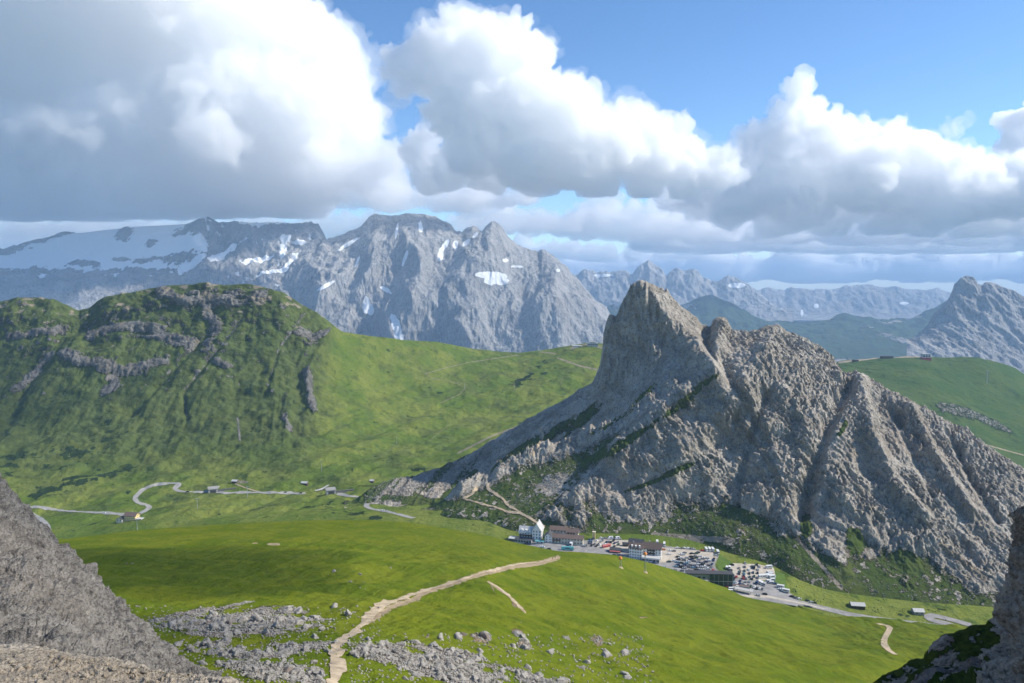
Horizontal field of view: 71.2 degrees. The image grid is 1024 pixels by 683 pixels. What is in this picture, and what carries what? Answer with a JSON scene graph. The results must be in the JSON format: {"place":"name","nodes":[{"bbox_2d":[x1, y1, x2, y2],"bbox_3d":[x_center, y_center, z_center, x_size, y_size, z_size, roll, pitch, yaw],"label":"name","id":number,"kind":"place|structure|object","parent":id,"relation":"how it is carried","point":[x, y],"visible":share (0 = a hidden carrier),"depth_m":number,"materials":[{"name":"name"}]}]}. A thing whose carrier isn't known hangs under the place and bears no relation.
{"place":"outdoors","nodes":[
{"label":"outdoors","id":0,"kind":"place"},
{"bbox_2d":[34,513,50,528],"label":"road","id":1,"kind":"structure","parent":0,"point":[42,519],"depth_m":988.40,"materials":[{"name":"asphalt"}]},
{"bbox_2d":[30,505,123,515],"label":"road","id":2,"kind":"structure","parent":0,"point":[50,508],"depth_m":1034.15,"materials":[{"name":"asphalt"}]},
{"bbox_2d":[0,642,238,682],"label":"gravel ledge","id":3,"kind":"object","parent":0,"point":[25,650],"visible":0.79,"depth_m":13.95,"materials":[{"name":"gravel"}]},
{"bbox_2d":[0,653,243,682],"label":"loose stones","id":4,"kind":"object","parent":3,"relation":"on","point":[145,679],"visible":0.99,"depth_m":13.68,"materials":[{"name":"stone"}]},
{"bbox_2d":[0,473,240,681],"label":"rock slope","id":5,"kind":"structure","parent":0,"point":[54,594],"depth_m":55.37,"materials":[{"name":"stone"}]},
{"bbox_2d":[133,482,207,513],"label":"road","id":6,"kind":"structure","parent":0,"point":[177,485],"depth_m":1137.65,"materials":[{"name":"asphalt"}]},
{"bbox_2d":[0,216,348,332],"bbox_3d":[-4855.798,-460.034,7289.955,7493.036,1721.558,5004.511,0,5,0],"label":"glacier mountain","id":7,"kind":"structure","parent":0,"point":[80,271],"depth_m":7223.31,"materials":[{"name":"stone"}]},
{"bbox_2d":[217,491,305,493],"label":"road","id":8,"kind":"structure","parent":0,"point":[267,492],"depth_m":1123.42,"materials":[{"name":"asphalt"}]},
{"bbox_2d":[336,493,415,518],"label":"road","id":9,"kind":"structure","parent":0,"point":[366,505],"depth_m":952.87,"materials":[{"name":"asphalt"}]},
{"bbox_2d":[326,557,556,682],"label":"path","id":10,"kind":"structure","parent":0,"point":[338,667],"depth_m":155.09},
{"bbox_2d":[283,213,609,352],"bbox_3d":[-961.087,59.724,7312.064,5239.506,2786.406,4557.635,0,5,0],"label":"mountain","id":11,"kind":"structure","parent":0,"point":[492,286],"depth_m":6668.31,"materials":[{"name":"stone"}]},
{"bbox_2d":[462,484,483,498],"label":"path","id":12,"kind":"structure","parent":0,"point":[474,490],"depth_m":919.73,"materials":[{"name":"gravel"}]},
{"bbox_2d":[0,282,993,626],"bbox_3d":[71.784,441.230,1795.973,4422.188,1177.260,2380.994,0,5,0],"label":"valley slopes","id":13,"kind":"structure","parent":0,"point":[204,386],"depth_m":1486.62,"materials":[{"name":"plant"}]},
{"bbox_2d":[116,511,143,522],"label":"valley hotel","id":14,"kind":"structure","parent":13,"relation":"on","point":[129,516],"depth_m":961.57,"materials":[{"name":"concrete"}]},
{"bbox_2d":[207,486,235,492],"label":"tunnel portal","id":15,"kind":"object","parent":13,"relation":"on","point":[213,489],"visible":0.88,"depth_m":1135.21,"materials":[{"name":"concrete"}]},
{"bbox_2d":[325,487,353,494],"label":"tunnel portal","id":16,"kind":"object","parent":13,"relation":"on","point":[330,490],"visible":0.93,"depth_m":1097.77,"materials":[{"name":"concrete"}]},
{"bbox_2d":[1,448,945,620],"bbox_3d":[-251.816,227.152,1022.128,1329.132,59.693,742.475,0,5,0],"label":"dwarf shrubs","id":17,"kind":"object","parent":13,"relation":"on","point":[227,496],"visible":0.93,"depth_m":1198.85,"materials":[{"name":"green plant"}]},
{"bbox_2d":[508,519,544,543],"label":"hotel","id":18,"kind":"structure","parent":13,"relation":"on","point":[529,534],"depth_m":783.58,"materials":[{"name":"paint"}]},
{"bbox_2d":[544,525,583,545],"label":"lodge","id":19,"kind":"structure","parent":13,"relation":"on","point":[561,534],"depth_m":775.07,"materials":[{"name":"concrete"}]},
{"bbox_2d":[587,341,597,346],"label":"mountain station","id":20,"kind":"object","parent":13,"relation":"on","point":[593,344],"visible":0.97,"depth_m":2114.39,"materials":[{"name":"concrete"}]},
{"bbox_2d":[628,538,662,563],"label":"hotel","id":21,"kind":"structure","parent":13,"relation":"on","point":[638,548],"depth_m":736.10,"materials":[{"name":"paint"}]},
{"bbox_2d":[849,602,865,609],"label":"hut","id":22,"kind":"object","parent":13,"relation":"on","point":[859,605],"visible":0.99,"depth_m":670.64,"materials":[{"name":"grey wood"}]},
{"bbox_2d":[911,608,925,615],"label":"hut","id":23,"kind":"object","parent":13,"relation":"on","point":[918,611],"visible":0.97,"depth_m":668.67,"materials":[{"name":"concrete"}]},
{"bbox_2d":[464,498,544,526],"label":"path","id":24,"kind":"structure","parent":0,"point":[516,512],"depth_m":857.08,"materials":[{"name":"gravel"}]},
{"bbox_2d":[486,482,524,515],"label":"path","id":25,"kind":"structure","parent":0,"point":[497,495],"depth_m":891.26,"materials":[{"name":"gravel"}]},
{"bbox_2d":[487,581,523,608],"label":"path","id":26,"kind":"structure","parent":0,"point":[511,598],"depth_m":287.54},
{"bbox_2d":[0,0,1023,295],"label":"sky","id":27,"kind":"structure","parent":0,"point":[775,144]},
{"bbox_2d":[58,520,966,682],"bbox_3d":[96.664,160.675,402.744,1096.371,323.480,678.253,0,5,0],"label":"meadow hill","id":28,"kind":"structure","parent":0,"point":[699,630],"depth_m":319.18,"materials":[{"name":"plant"}]},
{"bbox_2d":[167,619,175,625],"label":"boulder","id":29,"kind":"object","parent":28,"relation":"on","point":[172,622],"visible":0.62,"depth_m":156.94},
{"bbox_2d":[174,640,182,646],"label":"boulder","id":30,"kind":"object","parent":28,"relation":"on","point":[178,643],"visible":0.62,"depth_m":122.72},
{"bbox_2d":[189,619,199,624],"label":"boulder","id":31,"kind":"object","parent":28,"relation":"on","point":[195,621],"visible":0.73,"depth_m":159.04,"materials":[{"name":"stone"}]},
{"bbox_2d":[189,649,200,652],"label":"boulder","id":32,"kind":"object","parent":28,"relation":"on","point":[195,650],"visible":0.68,"depth_m":118.05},
{"bbox_2d":[198,660,207,664],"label":"boulder","id":33,"kind":"object","parent":28,"relation":"on","point":[202,662],"visible":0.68,"depth_m":105.85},
{"bbox_2d":[205,642,212,647],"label":"boulder","id":34,"kind":"object","parent":28,"relation":"on","point":[209,644],"visible":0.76,"depth_m":122.77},
{"bbox_2d":[206,649,213,654],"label":"boulder","id":35,"kind":"object","parent":28,"relation":"on","point":[210,651],"visible":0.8,"depth_m":114.48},
{"bbox_2d":[209,611,217,615],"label":"boulder","id":36,"kind":"object","parent":28,"relation":"on","point":[215,613],"visible":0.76,"depth_m":176.20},
{"bbox_2d":[211,622,220,628],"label":"boulder","id":37,"kind":"object","parent":28,"relation":"on","point":[215,625],"visible":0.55,"depth_m":149.24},
{"bbox_2d":[215,660,222,665],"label":"boulder","id":38,"kind":"object","parent":28,"relation":"on","point":[218,662],"visible":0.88,"depth_m":104.65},
{"bbox_2d":[215,647,224,652],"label":"boulder","id":39,"kind":"object","parent":28,"relation":"on","point":[218,649],"visible":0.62,"depth_m":118.11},
{"bbox_2d":[221,636,231,641],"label":"boulder","id":40,"kind":"object","parent":28,"relation":"on","point":[227,638],"visible":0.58,"depth_m":129.95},
{"bbox_2d":[223,631,232,637],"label":"boulder","id":41,"kind":"object","parent":28,"relation":"on","point":[228,634],"visible":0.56,"depth_m":134.01,"materials":[{"name":"stone"}]},
{"bbox_2d":[231,650,237,656],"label":"boulder","id":42,"kind":"object","parent":28,"relation":"on","point":[234,654],"visible":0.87,"depth_m":114.06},
{"bbox_2d":[233,629,241,634],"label":"boulder","id":43,"kind":"object","parent":28,"relation":"on","point":[236,631],"visible":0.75,"depth_m":139.04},
{"bbox_2d":[237,616,248,621],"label":"boulder","id":44,"kind":"object","parent":28,"relation":"on","point":[243,618],"visible":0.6,"depth_m":168.15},
{"bbox_2d":[242,652,251,658],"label":"boulder","id":45,"kind":"object","parent":28,"relation":"on","point":[247,655],"visible":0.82,"depth_m":113.69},
{"bbox_2d":[242,665,251,670],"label":"boulder","id":46,"kind":"object","parent":28,"relation":"on","point":[246,668],"visible":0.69,"depth_m":101.01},
{"bbox_2d":[245,673,254,677],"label":"boulder","id":47,"kind":"object","parent":28,"relation":"on","point":[249,675],"visible":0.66,"depth_m":96.80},
{"bbox_2d":[255,651,263,656],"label":"boulder","id":48,"kind":"object","parent":28,"relation":"on","point":[259,653],"visible":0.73,"depth_m":115.59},
{"bbox_2d":[264,675,270,682],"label":"boulder","id":49,"kind":"object","parent":28,"relation":"on","point":[267,679],"visible":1,"depth_m":95.35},
{"bbox_2d":[265,647,272,654],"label":"boulder","id":50,"kind":"object","parent":28,"relation":"on","point":[268,650],"visible":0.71,"depth_m":117.69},
{"bbox_2d":[273,621,280,627],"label":"boulder","id":51,"kind":"object","parent":28,"relation":"on","point":[276,624],"visible":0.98,"depth_m":153.06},
{"bbox_2d":[276,616,285,621],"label":"boulder","id":52,"kind":"object","parent":28,"relation":"on","point":[280,618],"visible":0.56,"depth_m":169.00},
{"bbox_2d":[281,672,287,680],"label":"boulder","id":53,"kind":"object","parent":28,"relation":"on","point":[284,675],"visible":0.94,"depth_m":97.35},
{"bbox_2d":[282,666,292,672],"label":"boulder","id":54,"kind":"object","parent":28,"relation":"on","point":[288,669],"visible":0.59,"depth_m":102.87,"materials":[{"name":"stone"}]},
{"bbox_2d":[289,678,297,682],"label":"boulder","id":55,"kind":"object","parent":28,"relation":"on","point":[292,680],"visible":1,"depth_m":97.05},
{"bbox_2d":[294,607,302,613],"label":"boulder","id":56,"kind":"object","parent":28,"relation":"on","point":[298,610],"visible":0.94,"depth_m":183.84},
{"bbox_2d":[295,619,303,624],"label":"boulder","id":57,"kind":"object","parent":28,"relation":"on","point":[299,622],"visible":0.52,"depth_m":163.63,"materials":[{"name":"stone"}]},
{"bbox_2d":[296,670,303,677],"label":"boulder","id":58,"kind":"object","parent":28,"relation":"on","point":[300,673],"visible":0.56,"depth_m":101.59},
{"bbox_2d":[301,675,308,682],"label":"boulder","id":59,"kind":"object","parent":28,"relation":"on","point":[305,678],"visible":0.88,"depth_m":98.15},
{"bbox_2d":[301,623,312,628],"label":"boulder","id":60,"kind":"object","parent":28,"relation":"on","point":[305,625],"visible":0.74,"depth_m":155.55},
{"bbox_2d":[308,666,317,670],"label":"boulder","id":61,"kind":"object","parent":28,"relation":"on","point":[313,668],"visible":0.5,"depth_m":106.18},
{"bbox_2d":[309,615,319,618],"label":"boulder","id":62,"kind":"object","parent":28,"relation":"on","point":[314,616],"visible":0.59,"depth_m":174.60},
{"bbox_2d":[345,609,352,615],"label":"boulder","id":63,"kind":"object","parent":28,"relation":"on","point":[347,612],"visible":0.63,"depth_m":179.91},
{"bbox_2d":[360,650,367,657],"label":"boulder","id":64,"kind":"object","parent":28,"relation":"on","point":[365,653],"visible":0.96,"depth_m":123.88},
{"bbox_2d":[369,652,376,659],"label":"boulder","id":65,"kind":"object","parent":28,"relation":"on","point":[372,655],"visible":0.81,"depth_m":123.80,"materials":[{"name":"stone"}]},
{"bbox_2d":[373,649,380,654],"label":"boulder","id":66,"kind":"object","parent":28,"relation":"on","point":[377,651],"visible":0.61,"depth_m":126.50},
{"bbox_2d":[377,640,385,647],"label":"boulder","id":67,"kind":"object","parent":28,"relation":"on","point":[381,643],"visible":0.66,"depth_m":137.03,"materials":[{"name":"stone"}]},
{"bbox_2d":[391,649,400,653],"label":"boulder","id":68,"kind":"object","parent":28,"relation":"on","point":[396,651],"visible":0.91,"depth_m":134.45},
{"bbox_2d":[395,641,405,646],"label":"boulder","id":69,"kind":"object","parent":28,"relation":"on","point":[402,643],"visible":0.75,"depth_m":140.75,"materials":[{"name":"stone"}]},
{"bbox_2d":[406,661,414,667],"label":"boulder","id":70,"kind":"object","parent":28,"relation":"on","point":[410,664],"visible":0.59,"depth_m":125.39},
{"bbox_2d":[410,640,421,644],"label":"boulder","id":71,"kind":"object","parent":28,"relation":"on","point":[416,641],"visible":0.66,"depth_m":144.55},
{"bbox_2d":[412,672,420,677],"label":"boulder","id":72,"kind":"object","parent":28,"relation":"on","point":[417,675],"visible":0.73,"depth_m":118.06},
{"bbox_2d":[428,642,438,646],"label":"boulder","id":73,"kind":"object","parent":28,"relation":"on","point":[433,644],"visible":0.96,"depth_m":144.49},
{"bbox_2d":[437,633,443,640],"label":"boulder","id":74,"kind":"object","parent":28,"relation":"on","point":[440,636],"visible":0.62,"depth_m":157.45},
{"bbox_2d":[446,658,454,664],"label":"boulder","id":75,"kind":"object","parent":28,"relation":"on","point":[451,660],"visible":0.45,"depth_m":135.81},
{"bbox_2d":[446,664,456,669],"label":"boulder","id":76,"kind":"object","parent":28,"relation":"on","point":[452,666],"visible":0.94,"depth_m":128.95,"materials":[{"name":"stone"}]},
{"bbox_2d":[454,634,461,639],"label":"boulder","id":77,"kind":"object","parent":28,"relation":"on","point":[459,636],"visible":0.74,"depth_m":163.27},
{"bbox_2d":[469,655,480,661],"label":"boulder","id":78,"kind":"object","parent":28,"relation":"on","point":[475,658],"visible":0.57,"depth_m":141.88,"materials":[{"name":"stone"}]},
{"bbox_2d":[471,674,478,681],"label":"boulder","id":79,"kind":"object","parent":28,"relation":"on","point":[474,677],"visible":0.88,"depth_m":124.75,"materials":[{"name":"stone"}]},
{"bbox_2d":[478,632,490,640],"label":"boulder","id":80,"kind":"object","parent":28,"relation":"on","point":[483,635],"visible":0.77,"depth_m":172.89,"materials":[{"name":"stone"}]},
{"bbox_2d":[83,539,923,682],"bbox_3d":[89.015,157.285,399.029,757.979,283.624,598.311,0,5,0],"label":"rubble","id":81,"kind":"object","parent":28,"relation":"on","point":[349,644],"visible":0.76,"depth_m":139.52,"materials":[{"name":"stone"}]},
{"bbox_2d":[499,675,507,681],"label":"boulder","id":82,"kind":"object","parent":28,"relation":"on","point":[504,677],"visible":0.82,"depth_m":133.81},
{"bbox_2d":[511,630,521,636],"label":"boulder","id":83,"kind":"object","parent":28,"relation":"on","point":[517,632],"visible":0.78,"depth_m":202.58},
{"bbox_2d":[520,638,529,642],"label":"boulder","id":84,"kind":"object","parent":28,"relation":"on","point":[525,640],"visible":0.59,"depth_m":193.79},
{"bbox_2d":[524,664,531,670],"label":"boulder","id":85,"kind":"object","parent":28,"relation":"on","point":[527,666],"visible":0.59,"depth_m":153.30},
{"bbox_2d":[546,648,553,654],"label":"boulder","id":86,"kind":"object","parent":28,"relation":"on","point":[550,651],"visible":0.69,"depth_m":185.46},
{"bbox_2d":[620,648,628,654],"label":"boulder","id":87,"kind":"object","parent":28,"relation":"on","point":[625,651],"visible":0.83,"depth_m":215.64,"materials":[{"name":"stone"}]},
{"bbox_2d":[623,675,631,679],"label":"boulder","id":88,"kind":"object","parent":28,"relation":"on","point":[628,677],"visible":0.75,"depth_m":186.32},
{"bbox_2d":[532,428,543,455],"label":"path","id":89,"kind":"structure","parent":0,"point":[542,434],"depth_m":993.32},
{"bbox_2d":[593,540,628,551],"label":"gravel lot","id":90,"kind":"structure","parent":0,"point":[625,549],"depth_m":773.39,"materials":[{"name":"gravel"}]},
{"bbox_2d":[609,547,621,552],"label":"kiosk","id":91,"kind":"object","parent":90,"relation":"on","point":[615,549],"visible":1,"depth_m":751.82,"materials":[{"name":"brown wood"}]},
{"bbox_2d":[524,539,798,605],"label":"parking lot","id":92,"kind":"structure","parent":0,"point":[770,589],"depth_m":724.62,"materials":[{"name":"asphalt"}]},
{"bbox_2d":[535,540,544,543],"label":"bus","id":93,"kind":"object","parent":92,"relation":"on","point":[539,541],"visible":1,"depth_m":773.35,"materials":[{"name":"paint"}]},
{"bbox_2d":[561,546,573,550],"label":"bus","id":94,"kind":"object","parent":92,"relation":"on","point":[571,548],"visible":1,"depth_m":753.82,"materials":[{"name":"teal paint"}]},
{"bbox_2d":[685,570,733,586],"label":"building","id":95,"kind":"structure","parent":92,"relation":"on","point":[723,578],"depth_m":678.13,"materials":[{"name":"grey glass"}]},
{"bbox_2d":[733,584,749,588],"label":"terrace","id":96,"kind":"structure","parent":92,"relation":"on","point":[745,586],"depth_m":680.62,"materials":[{"name":"concrete"}]},
{"bbox_2d":[735,586,752,593],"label":"canopy","id":97,"kind":"object","parent":92,"relation":"on","point":[744,589],"visible":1,"depth_m":670.02,"materials":[{"name":"concrete"}]},
{"bbox_2d":[344,280,1023,606],"bbox_3d":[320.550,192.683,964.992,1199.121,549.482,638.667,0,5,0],"label":"rock peak","id":98,"kind":"object","parent":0,"point":[806,446],"visible":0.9,"depth_m":852.25,"materials":[{"name":"stone"}]},
{"bbox_2d":[363,389,584,505],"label":"boulder belt","id":99,"kind":"object","parent":98,"relation":"on","point":[528,427],"visible":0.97,"depth_m":1074.64,"materials":[{"name":"stone"}]},
{"bbox_2d":[509,450,976,604],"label":"scree blocks","id":100,"kind":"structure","parent":98,"relation":"on","point":[668,516],"depth_m":819.01,"materials":[{"name":"stone"}]},
{"bbox_2d":[575,260,792,321],"bbox_3d":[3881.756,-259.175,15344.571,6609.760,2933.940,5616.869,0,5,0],"label":"mountain","id":101,"kind":"structure","parent":0,"point":[606,288],"depth_m":14057.83,"materials":[{"name":"stone"}]},
{"bbox_2d":[660,548,716,562],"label":"gravel lot","id":102,"kind":"structure","parent":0,"point":[665,557],"depth_m":753.79,"materials":[{"name":"gravel"}]},
{"bbox_2d":[717,554,731,570],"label":"lawn","id":103,"kind":"structure","parent":0,"point":[722,562],"depth_m":737.03,"materials":[{"name":"green plant"}]},
{"bbox_2d":[730,563,774,579],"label":"gravel lot","id":104,"kind":"structure","parent":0,"point":[762,570],"depth_m":723.05,"materials":[{"name":"gravel"}]},
{"bbox_2d":[607,295,945,361],"bbox_3d":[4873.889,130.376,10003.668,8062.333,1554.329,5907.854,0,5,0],"label":"forest hills","id":105,"kind":"structure","parent":0,"point":[842,336],"depth_m":9707.10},
{"bbox_2d":[775,571,787,588],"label":"lawn","id":106,"kind":"structure","parent":0,"point":[780,578],"depth_m":708.00,"materials":[{"name":"green plant"}]},
{"bbox_2d":[741,595,827,609],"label":"verge","id":107,"kind":"structure","parent":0,"point":[761,596],"depth_m":663.57,"materials":[{"name":"gravel"}]},
{"bbox_2d":[793,320,818,321],"bbox_3d":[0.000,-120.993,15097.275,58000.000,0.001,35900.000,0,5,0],"label":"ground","id":108,"kind":"structure","parent":0,"point":[805,320],"depth_m":20616.22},
{"bbox_2d":[757,284,950,319],"bbox_3d":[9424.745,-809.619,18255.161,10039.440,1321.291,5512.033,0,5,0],"label":"plateau","id":109,"kind":"structure","parent":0,"point":[873,301],"depth_m":17288.75,"materials":[{"name":"stone"}]},
{"bbox_2d":[798,600,942,624],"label":"road","id":110,"kind":"structure","parent":0,"point":[837,611],"depth_m":662.35,"materials":[{"name":"asphalt"}]},
{"bbox_2d":[877,623,897,654],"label":"path","id":111,"kind":"structure","parent":0,"point":[886,634],"depth_m":503.03,"materials":[{"name":"gravel"}]},
{"bbox_2d":[836,356,1023,467],"bbox_3d":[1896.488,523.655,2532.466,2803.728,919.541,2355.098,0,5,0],"label":"green hill","id":112,"kind":"structure","parent":0,"point":[963,391],"depth_m":2305.16,"materials":[{"name":"plant"}]},
{"bbox_2d":[880,356,892,358],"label":"mountain station","id":113,"kind":"object","parent":112,"relation":"on","point":[885,357],"visible":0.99,"depth_m":2581.06,"materials":[{"name":"grey wood"}]},
{"bbox_2d":[920,353,931,360],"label":"mountain station","id":114,"kind":"object","parent":112,"relation":"on","point":[926,356],"visible":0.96,"depth_m":2559.58,"materials":[{"name":"grey paint"}]},
{"bbox_2d":[924,613,971,625],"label":"road","id":115,"kind":"structure","parent":0,"point":[930,616],"depth_m":661.68,"materials":[{"name":"asphalt"}]},
{"bbox_2d":[873,506,1023,682],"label":"dark crag","id":116,"kind":"structure","parent":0,"point":[991,650],"depth_m":17.71,"materials":[{"name":"stone"}]},
{"bbox_2d":[907,275,1023,373],"bbox_3d":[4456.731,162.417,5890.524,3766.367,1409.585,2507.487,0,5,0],"label":"rocky mountain","id":117,"kind":"structure","parent":0,"point":[971,317],"depth_m":5748.94,"materials":[{"name":"stone"}]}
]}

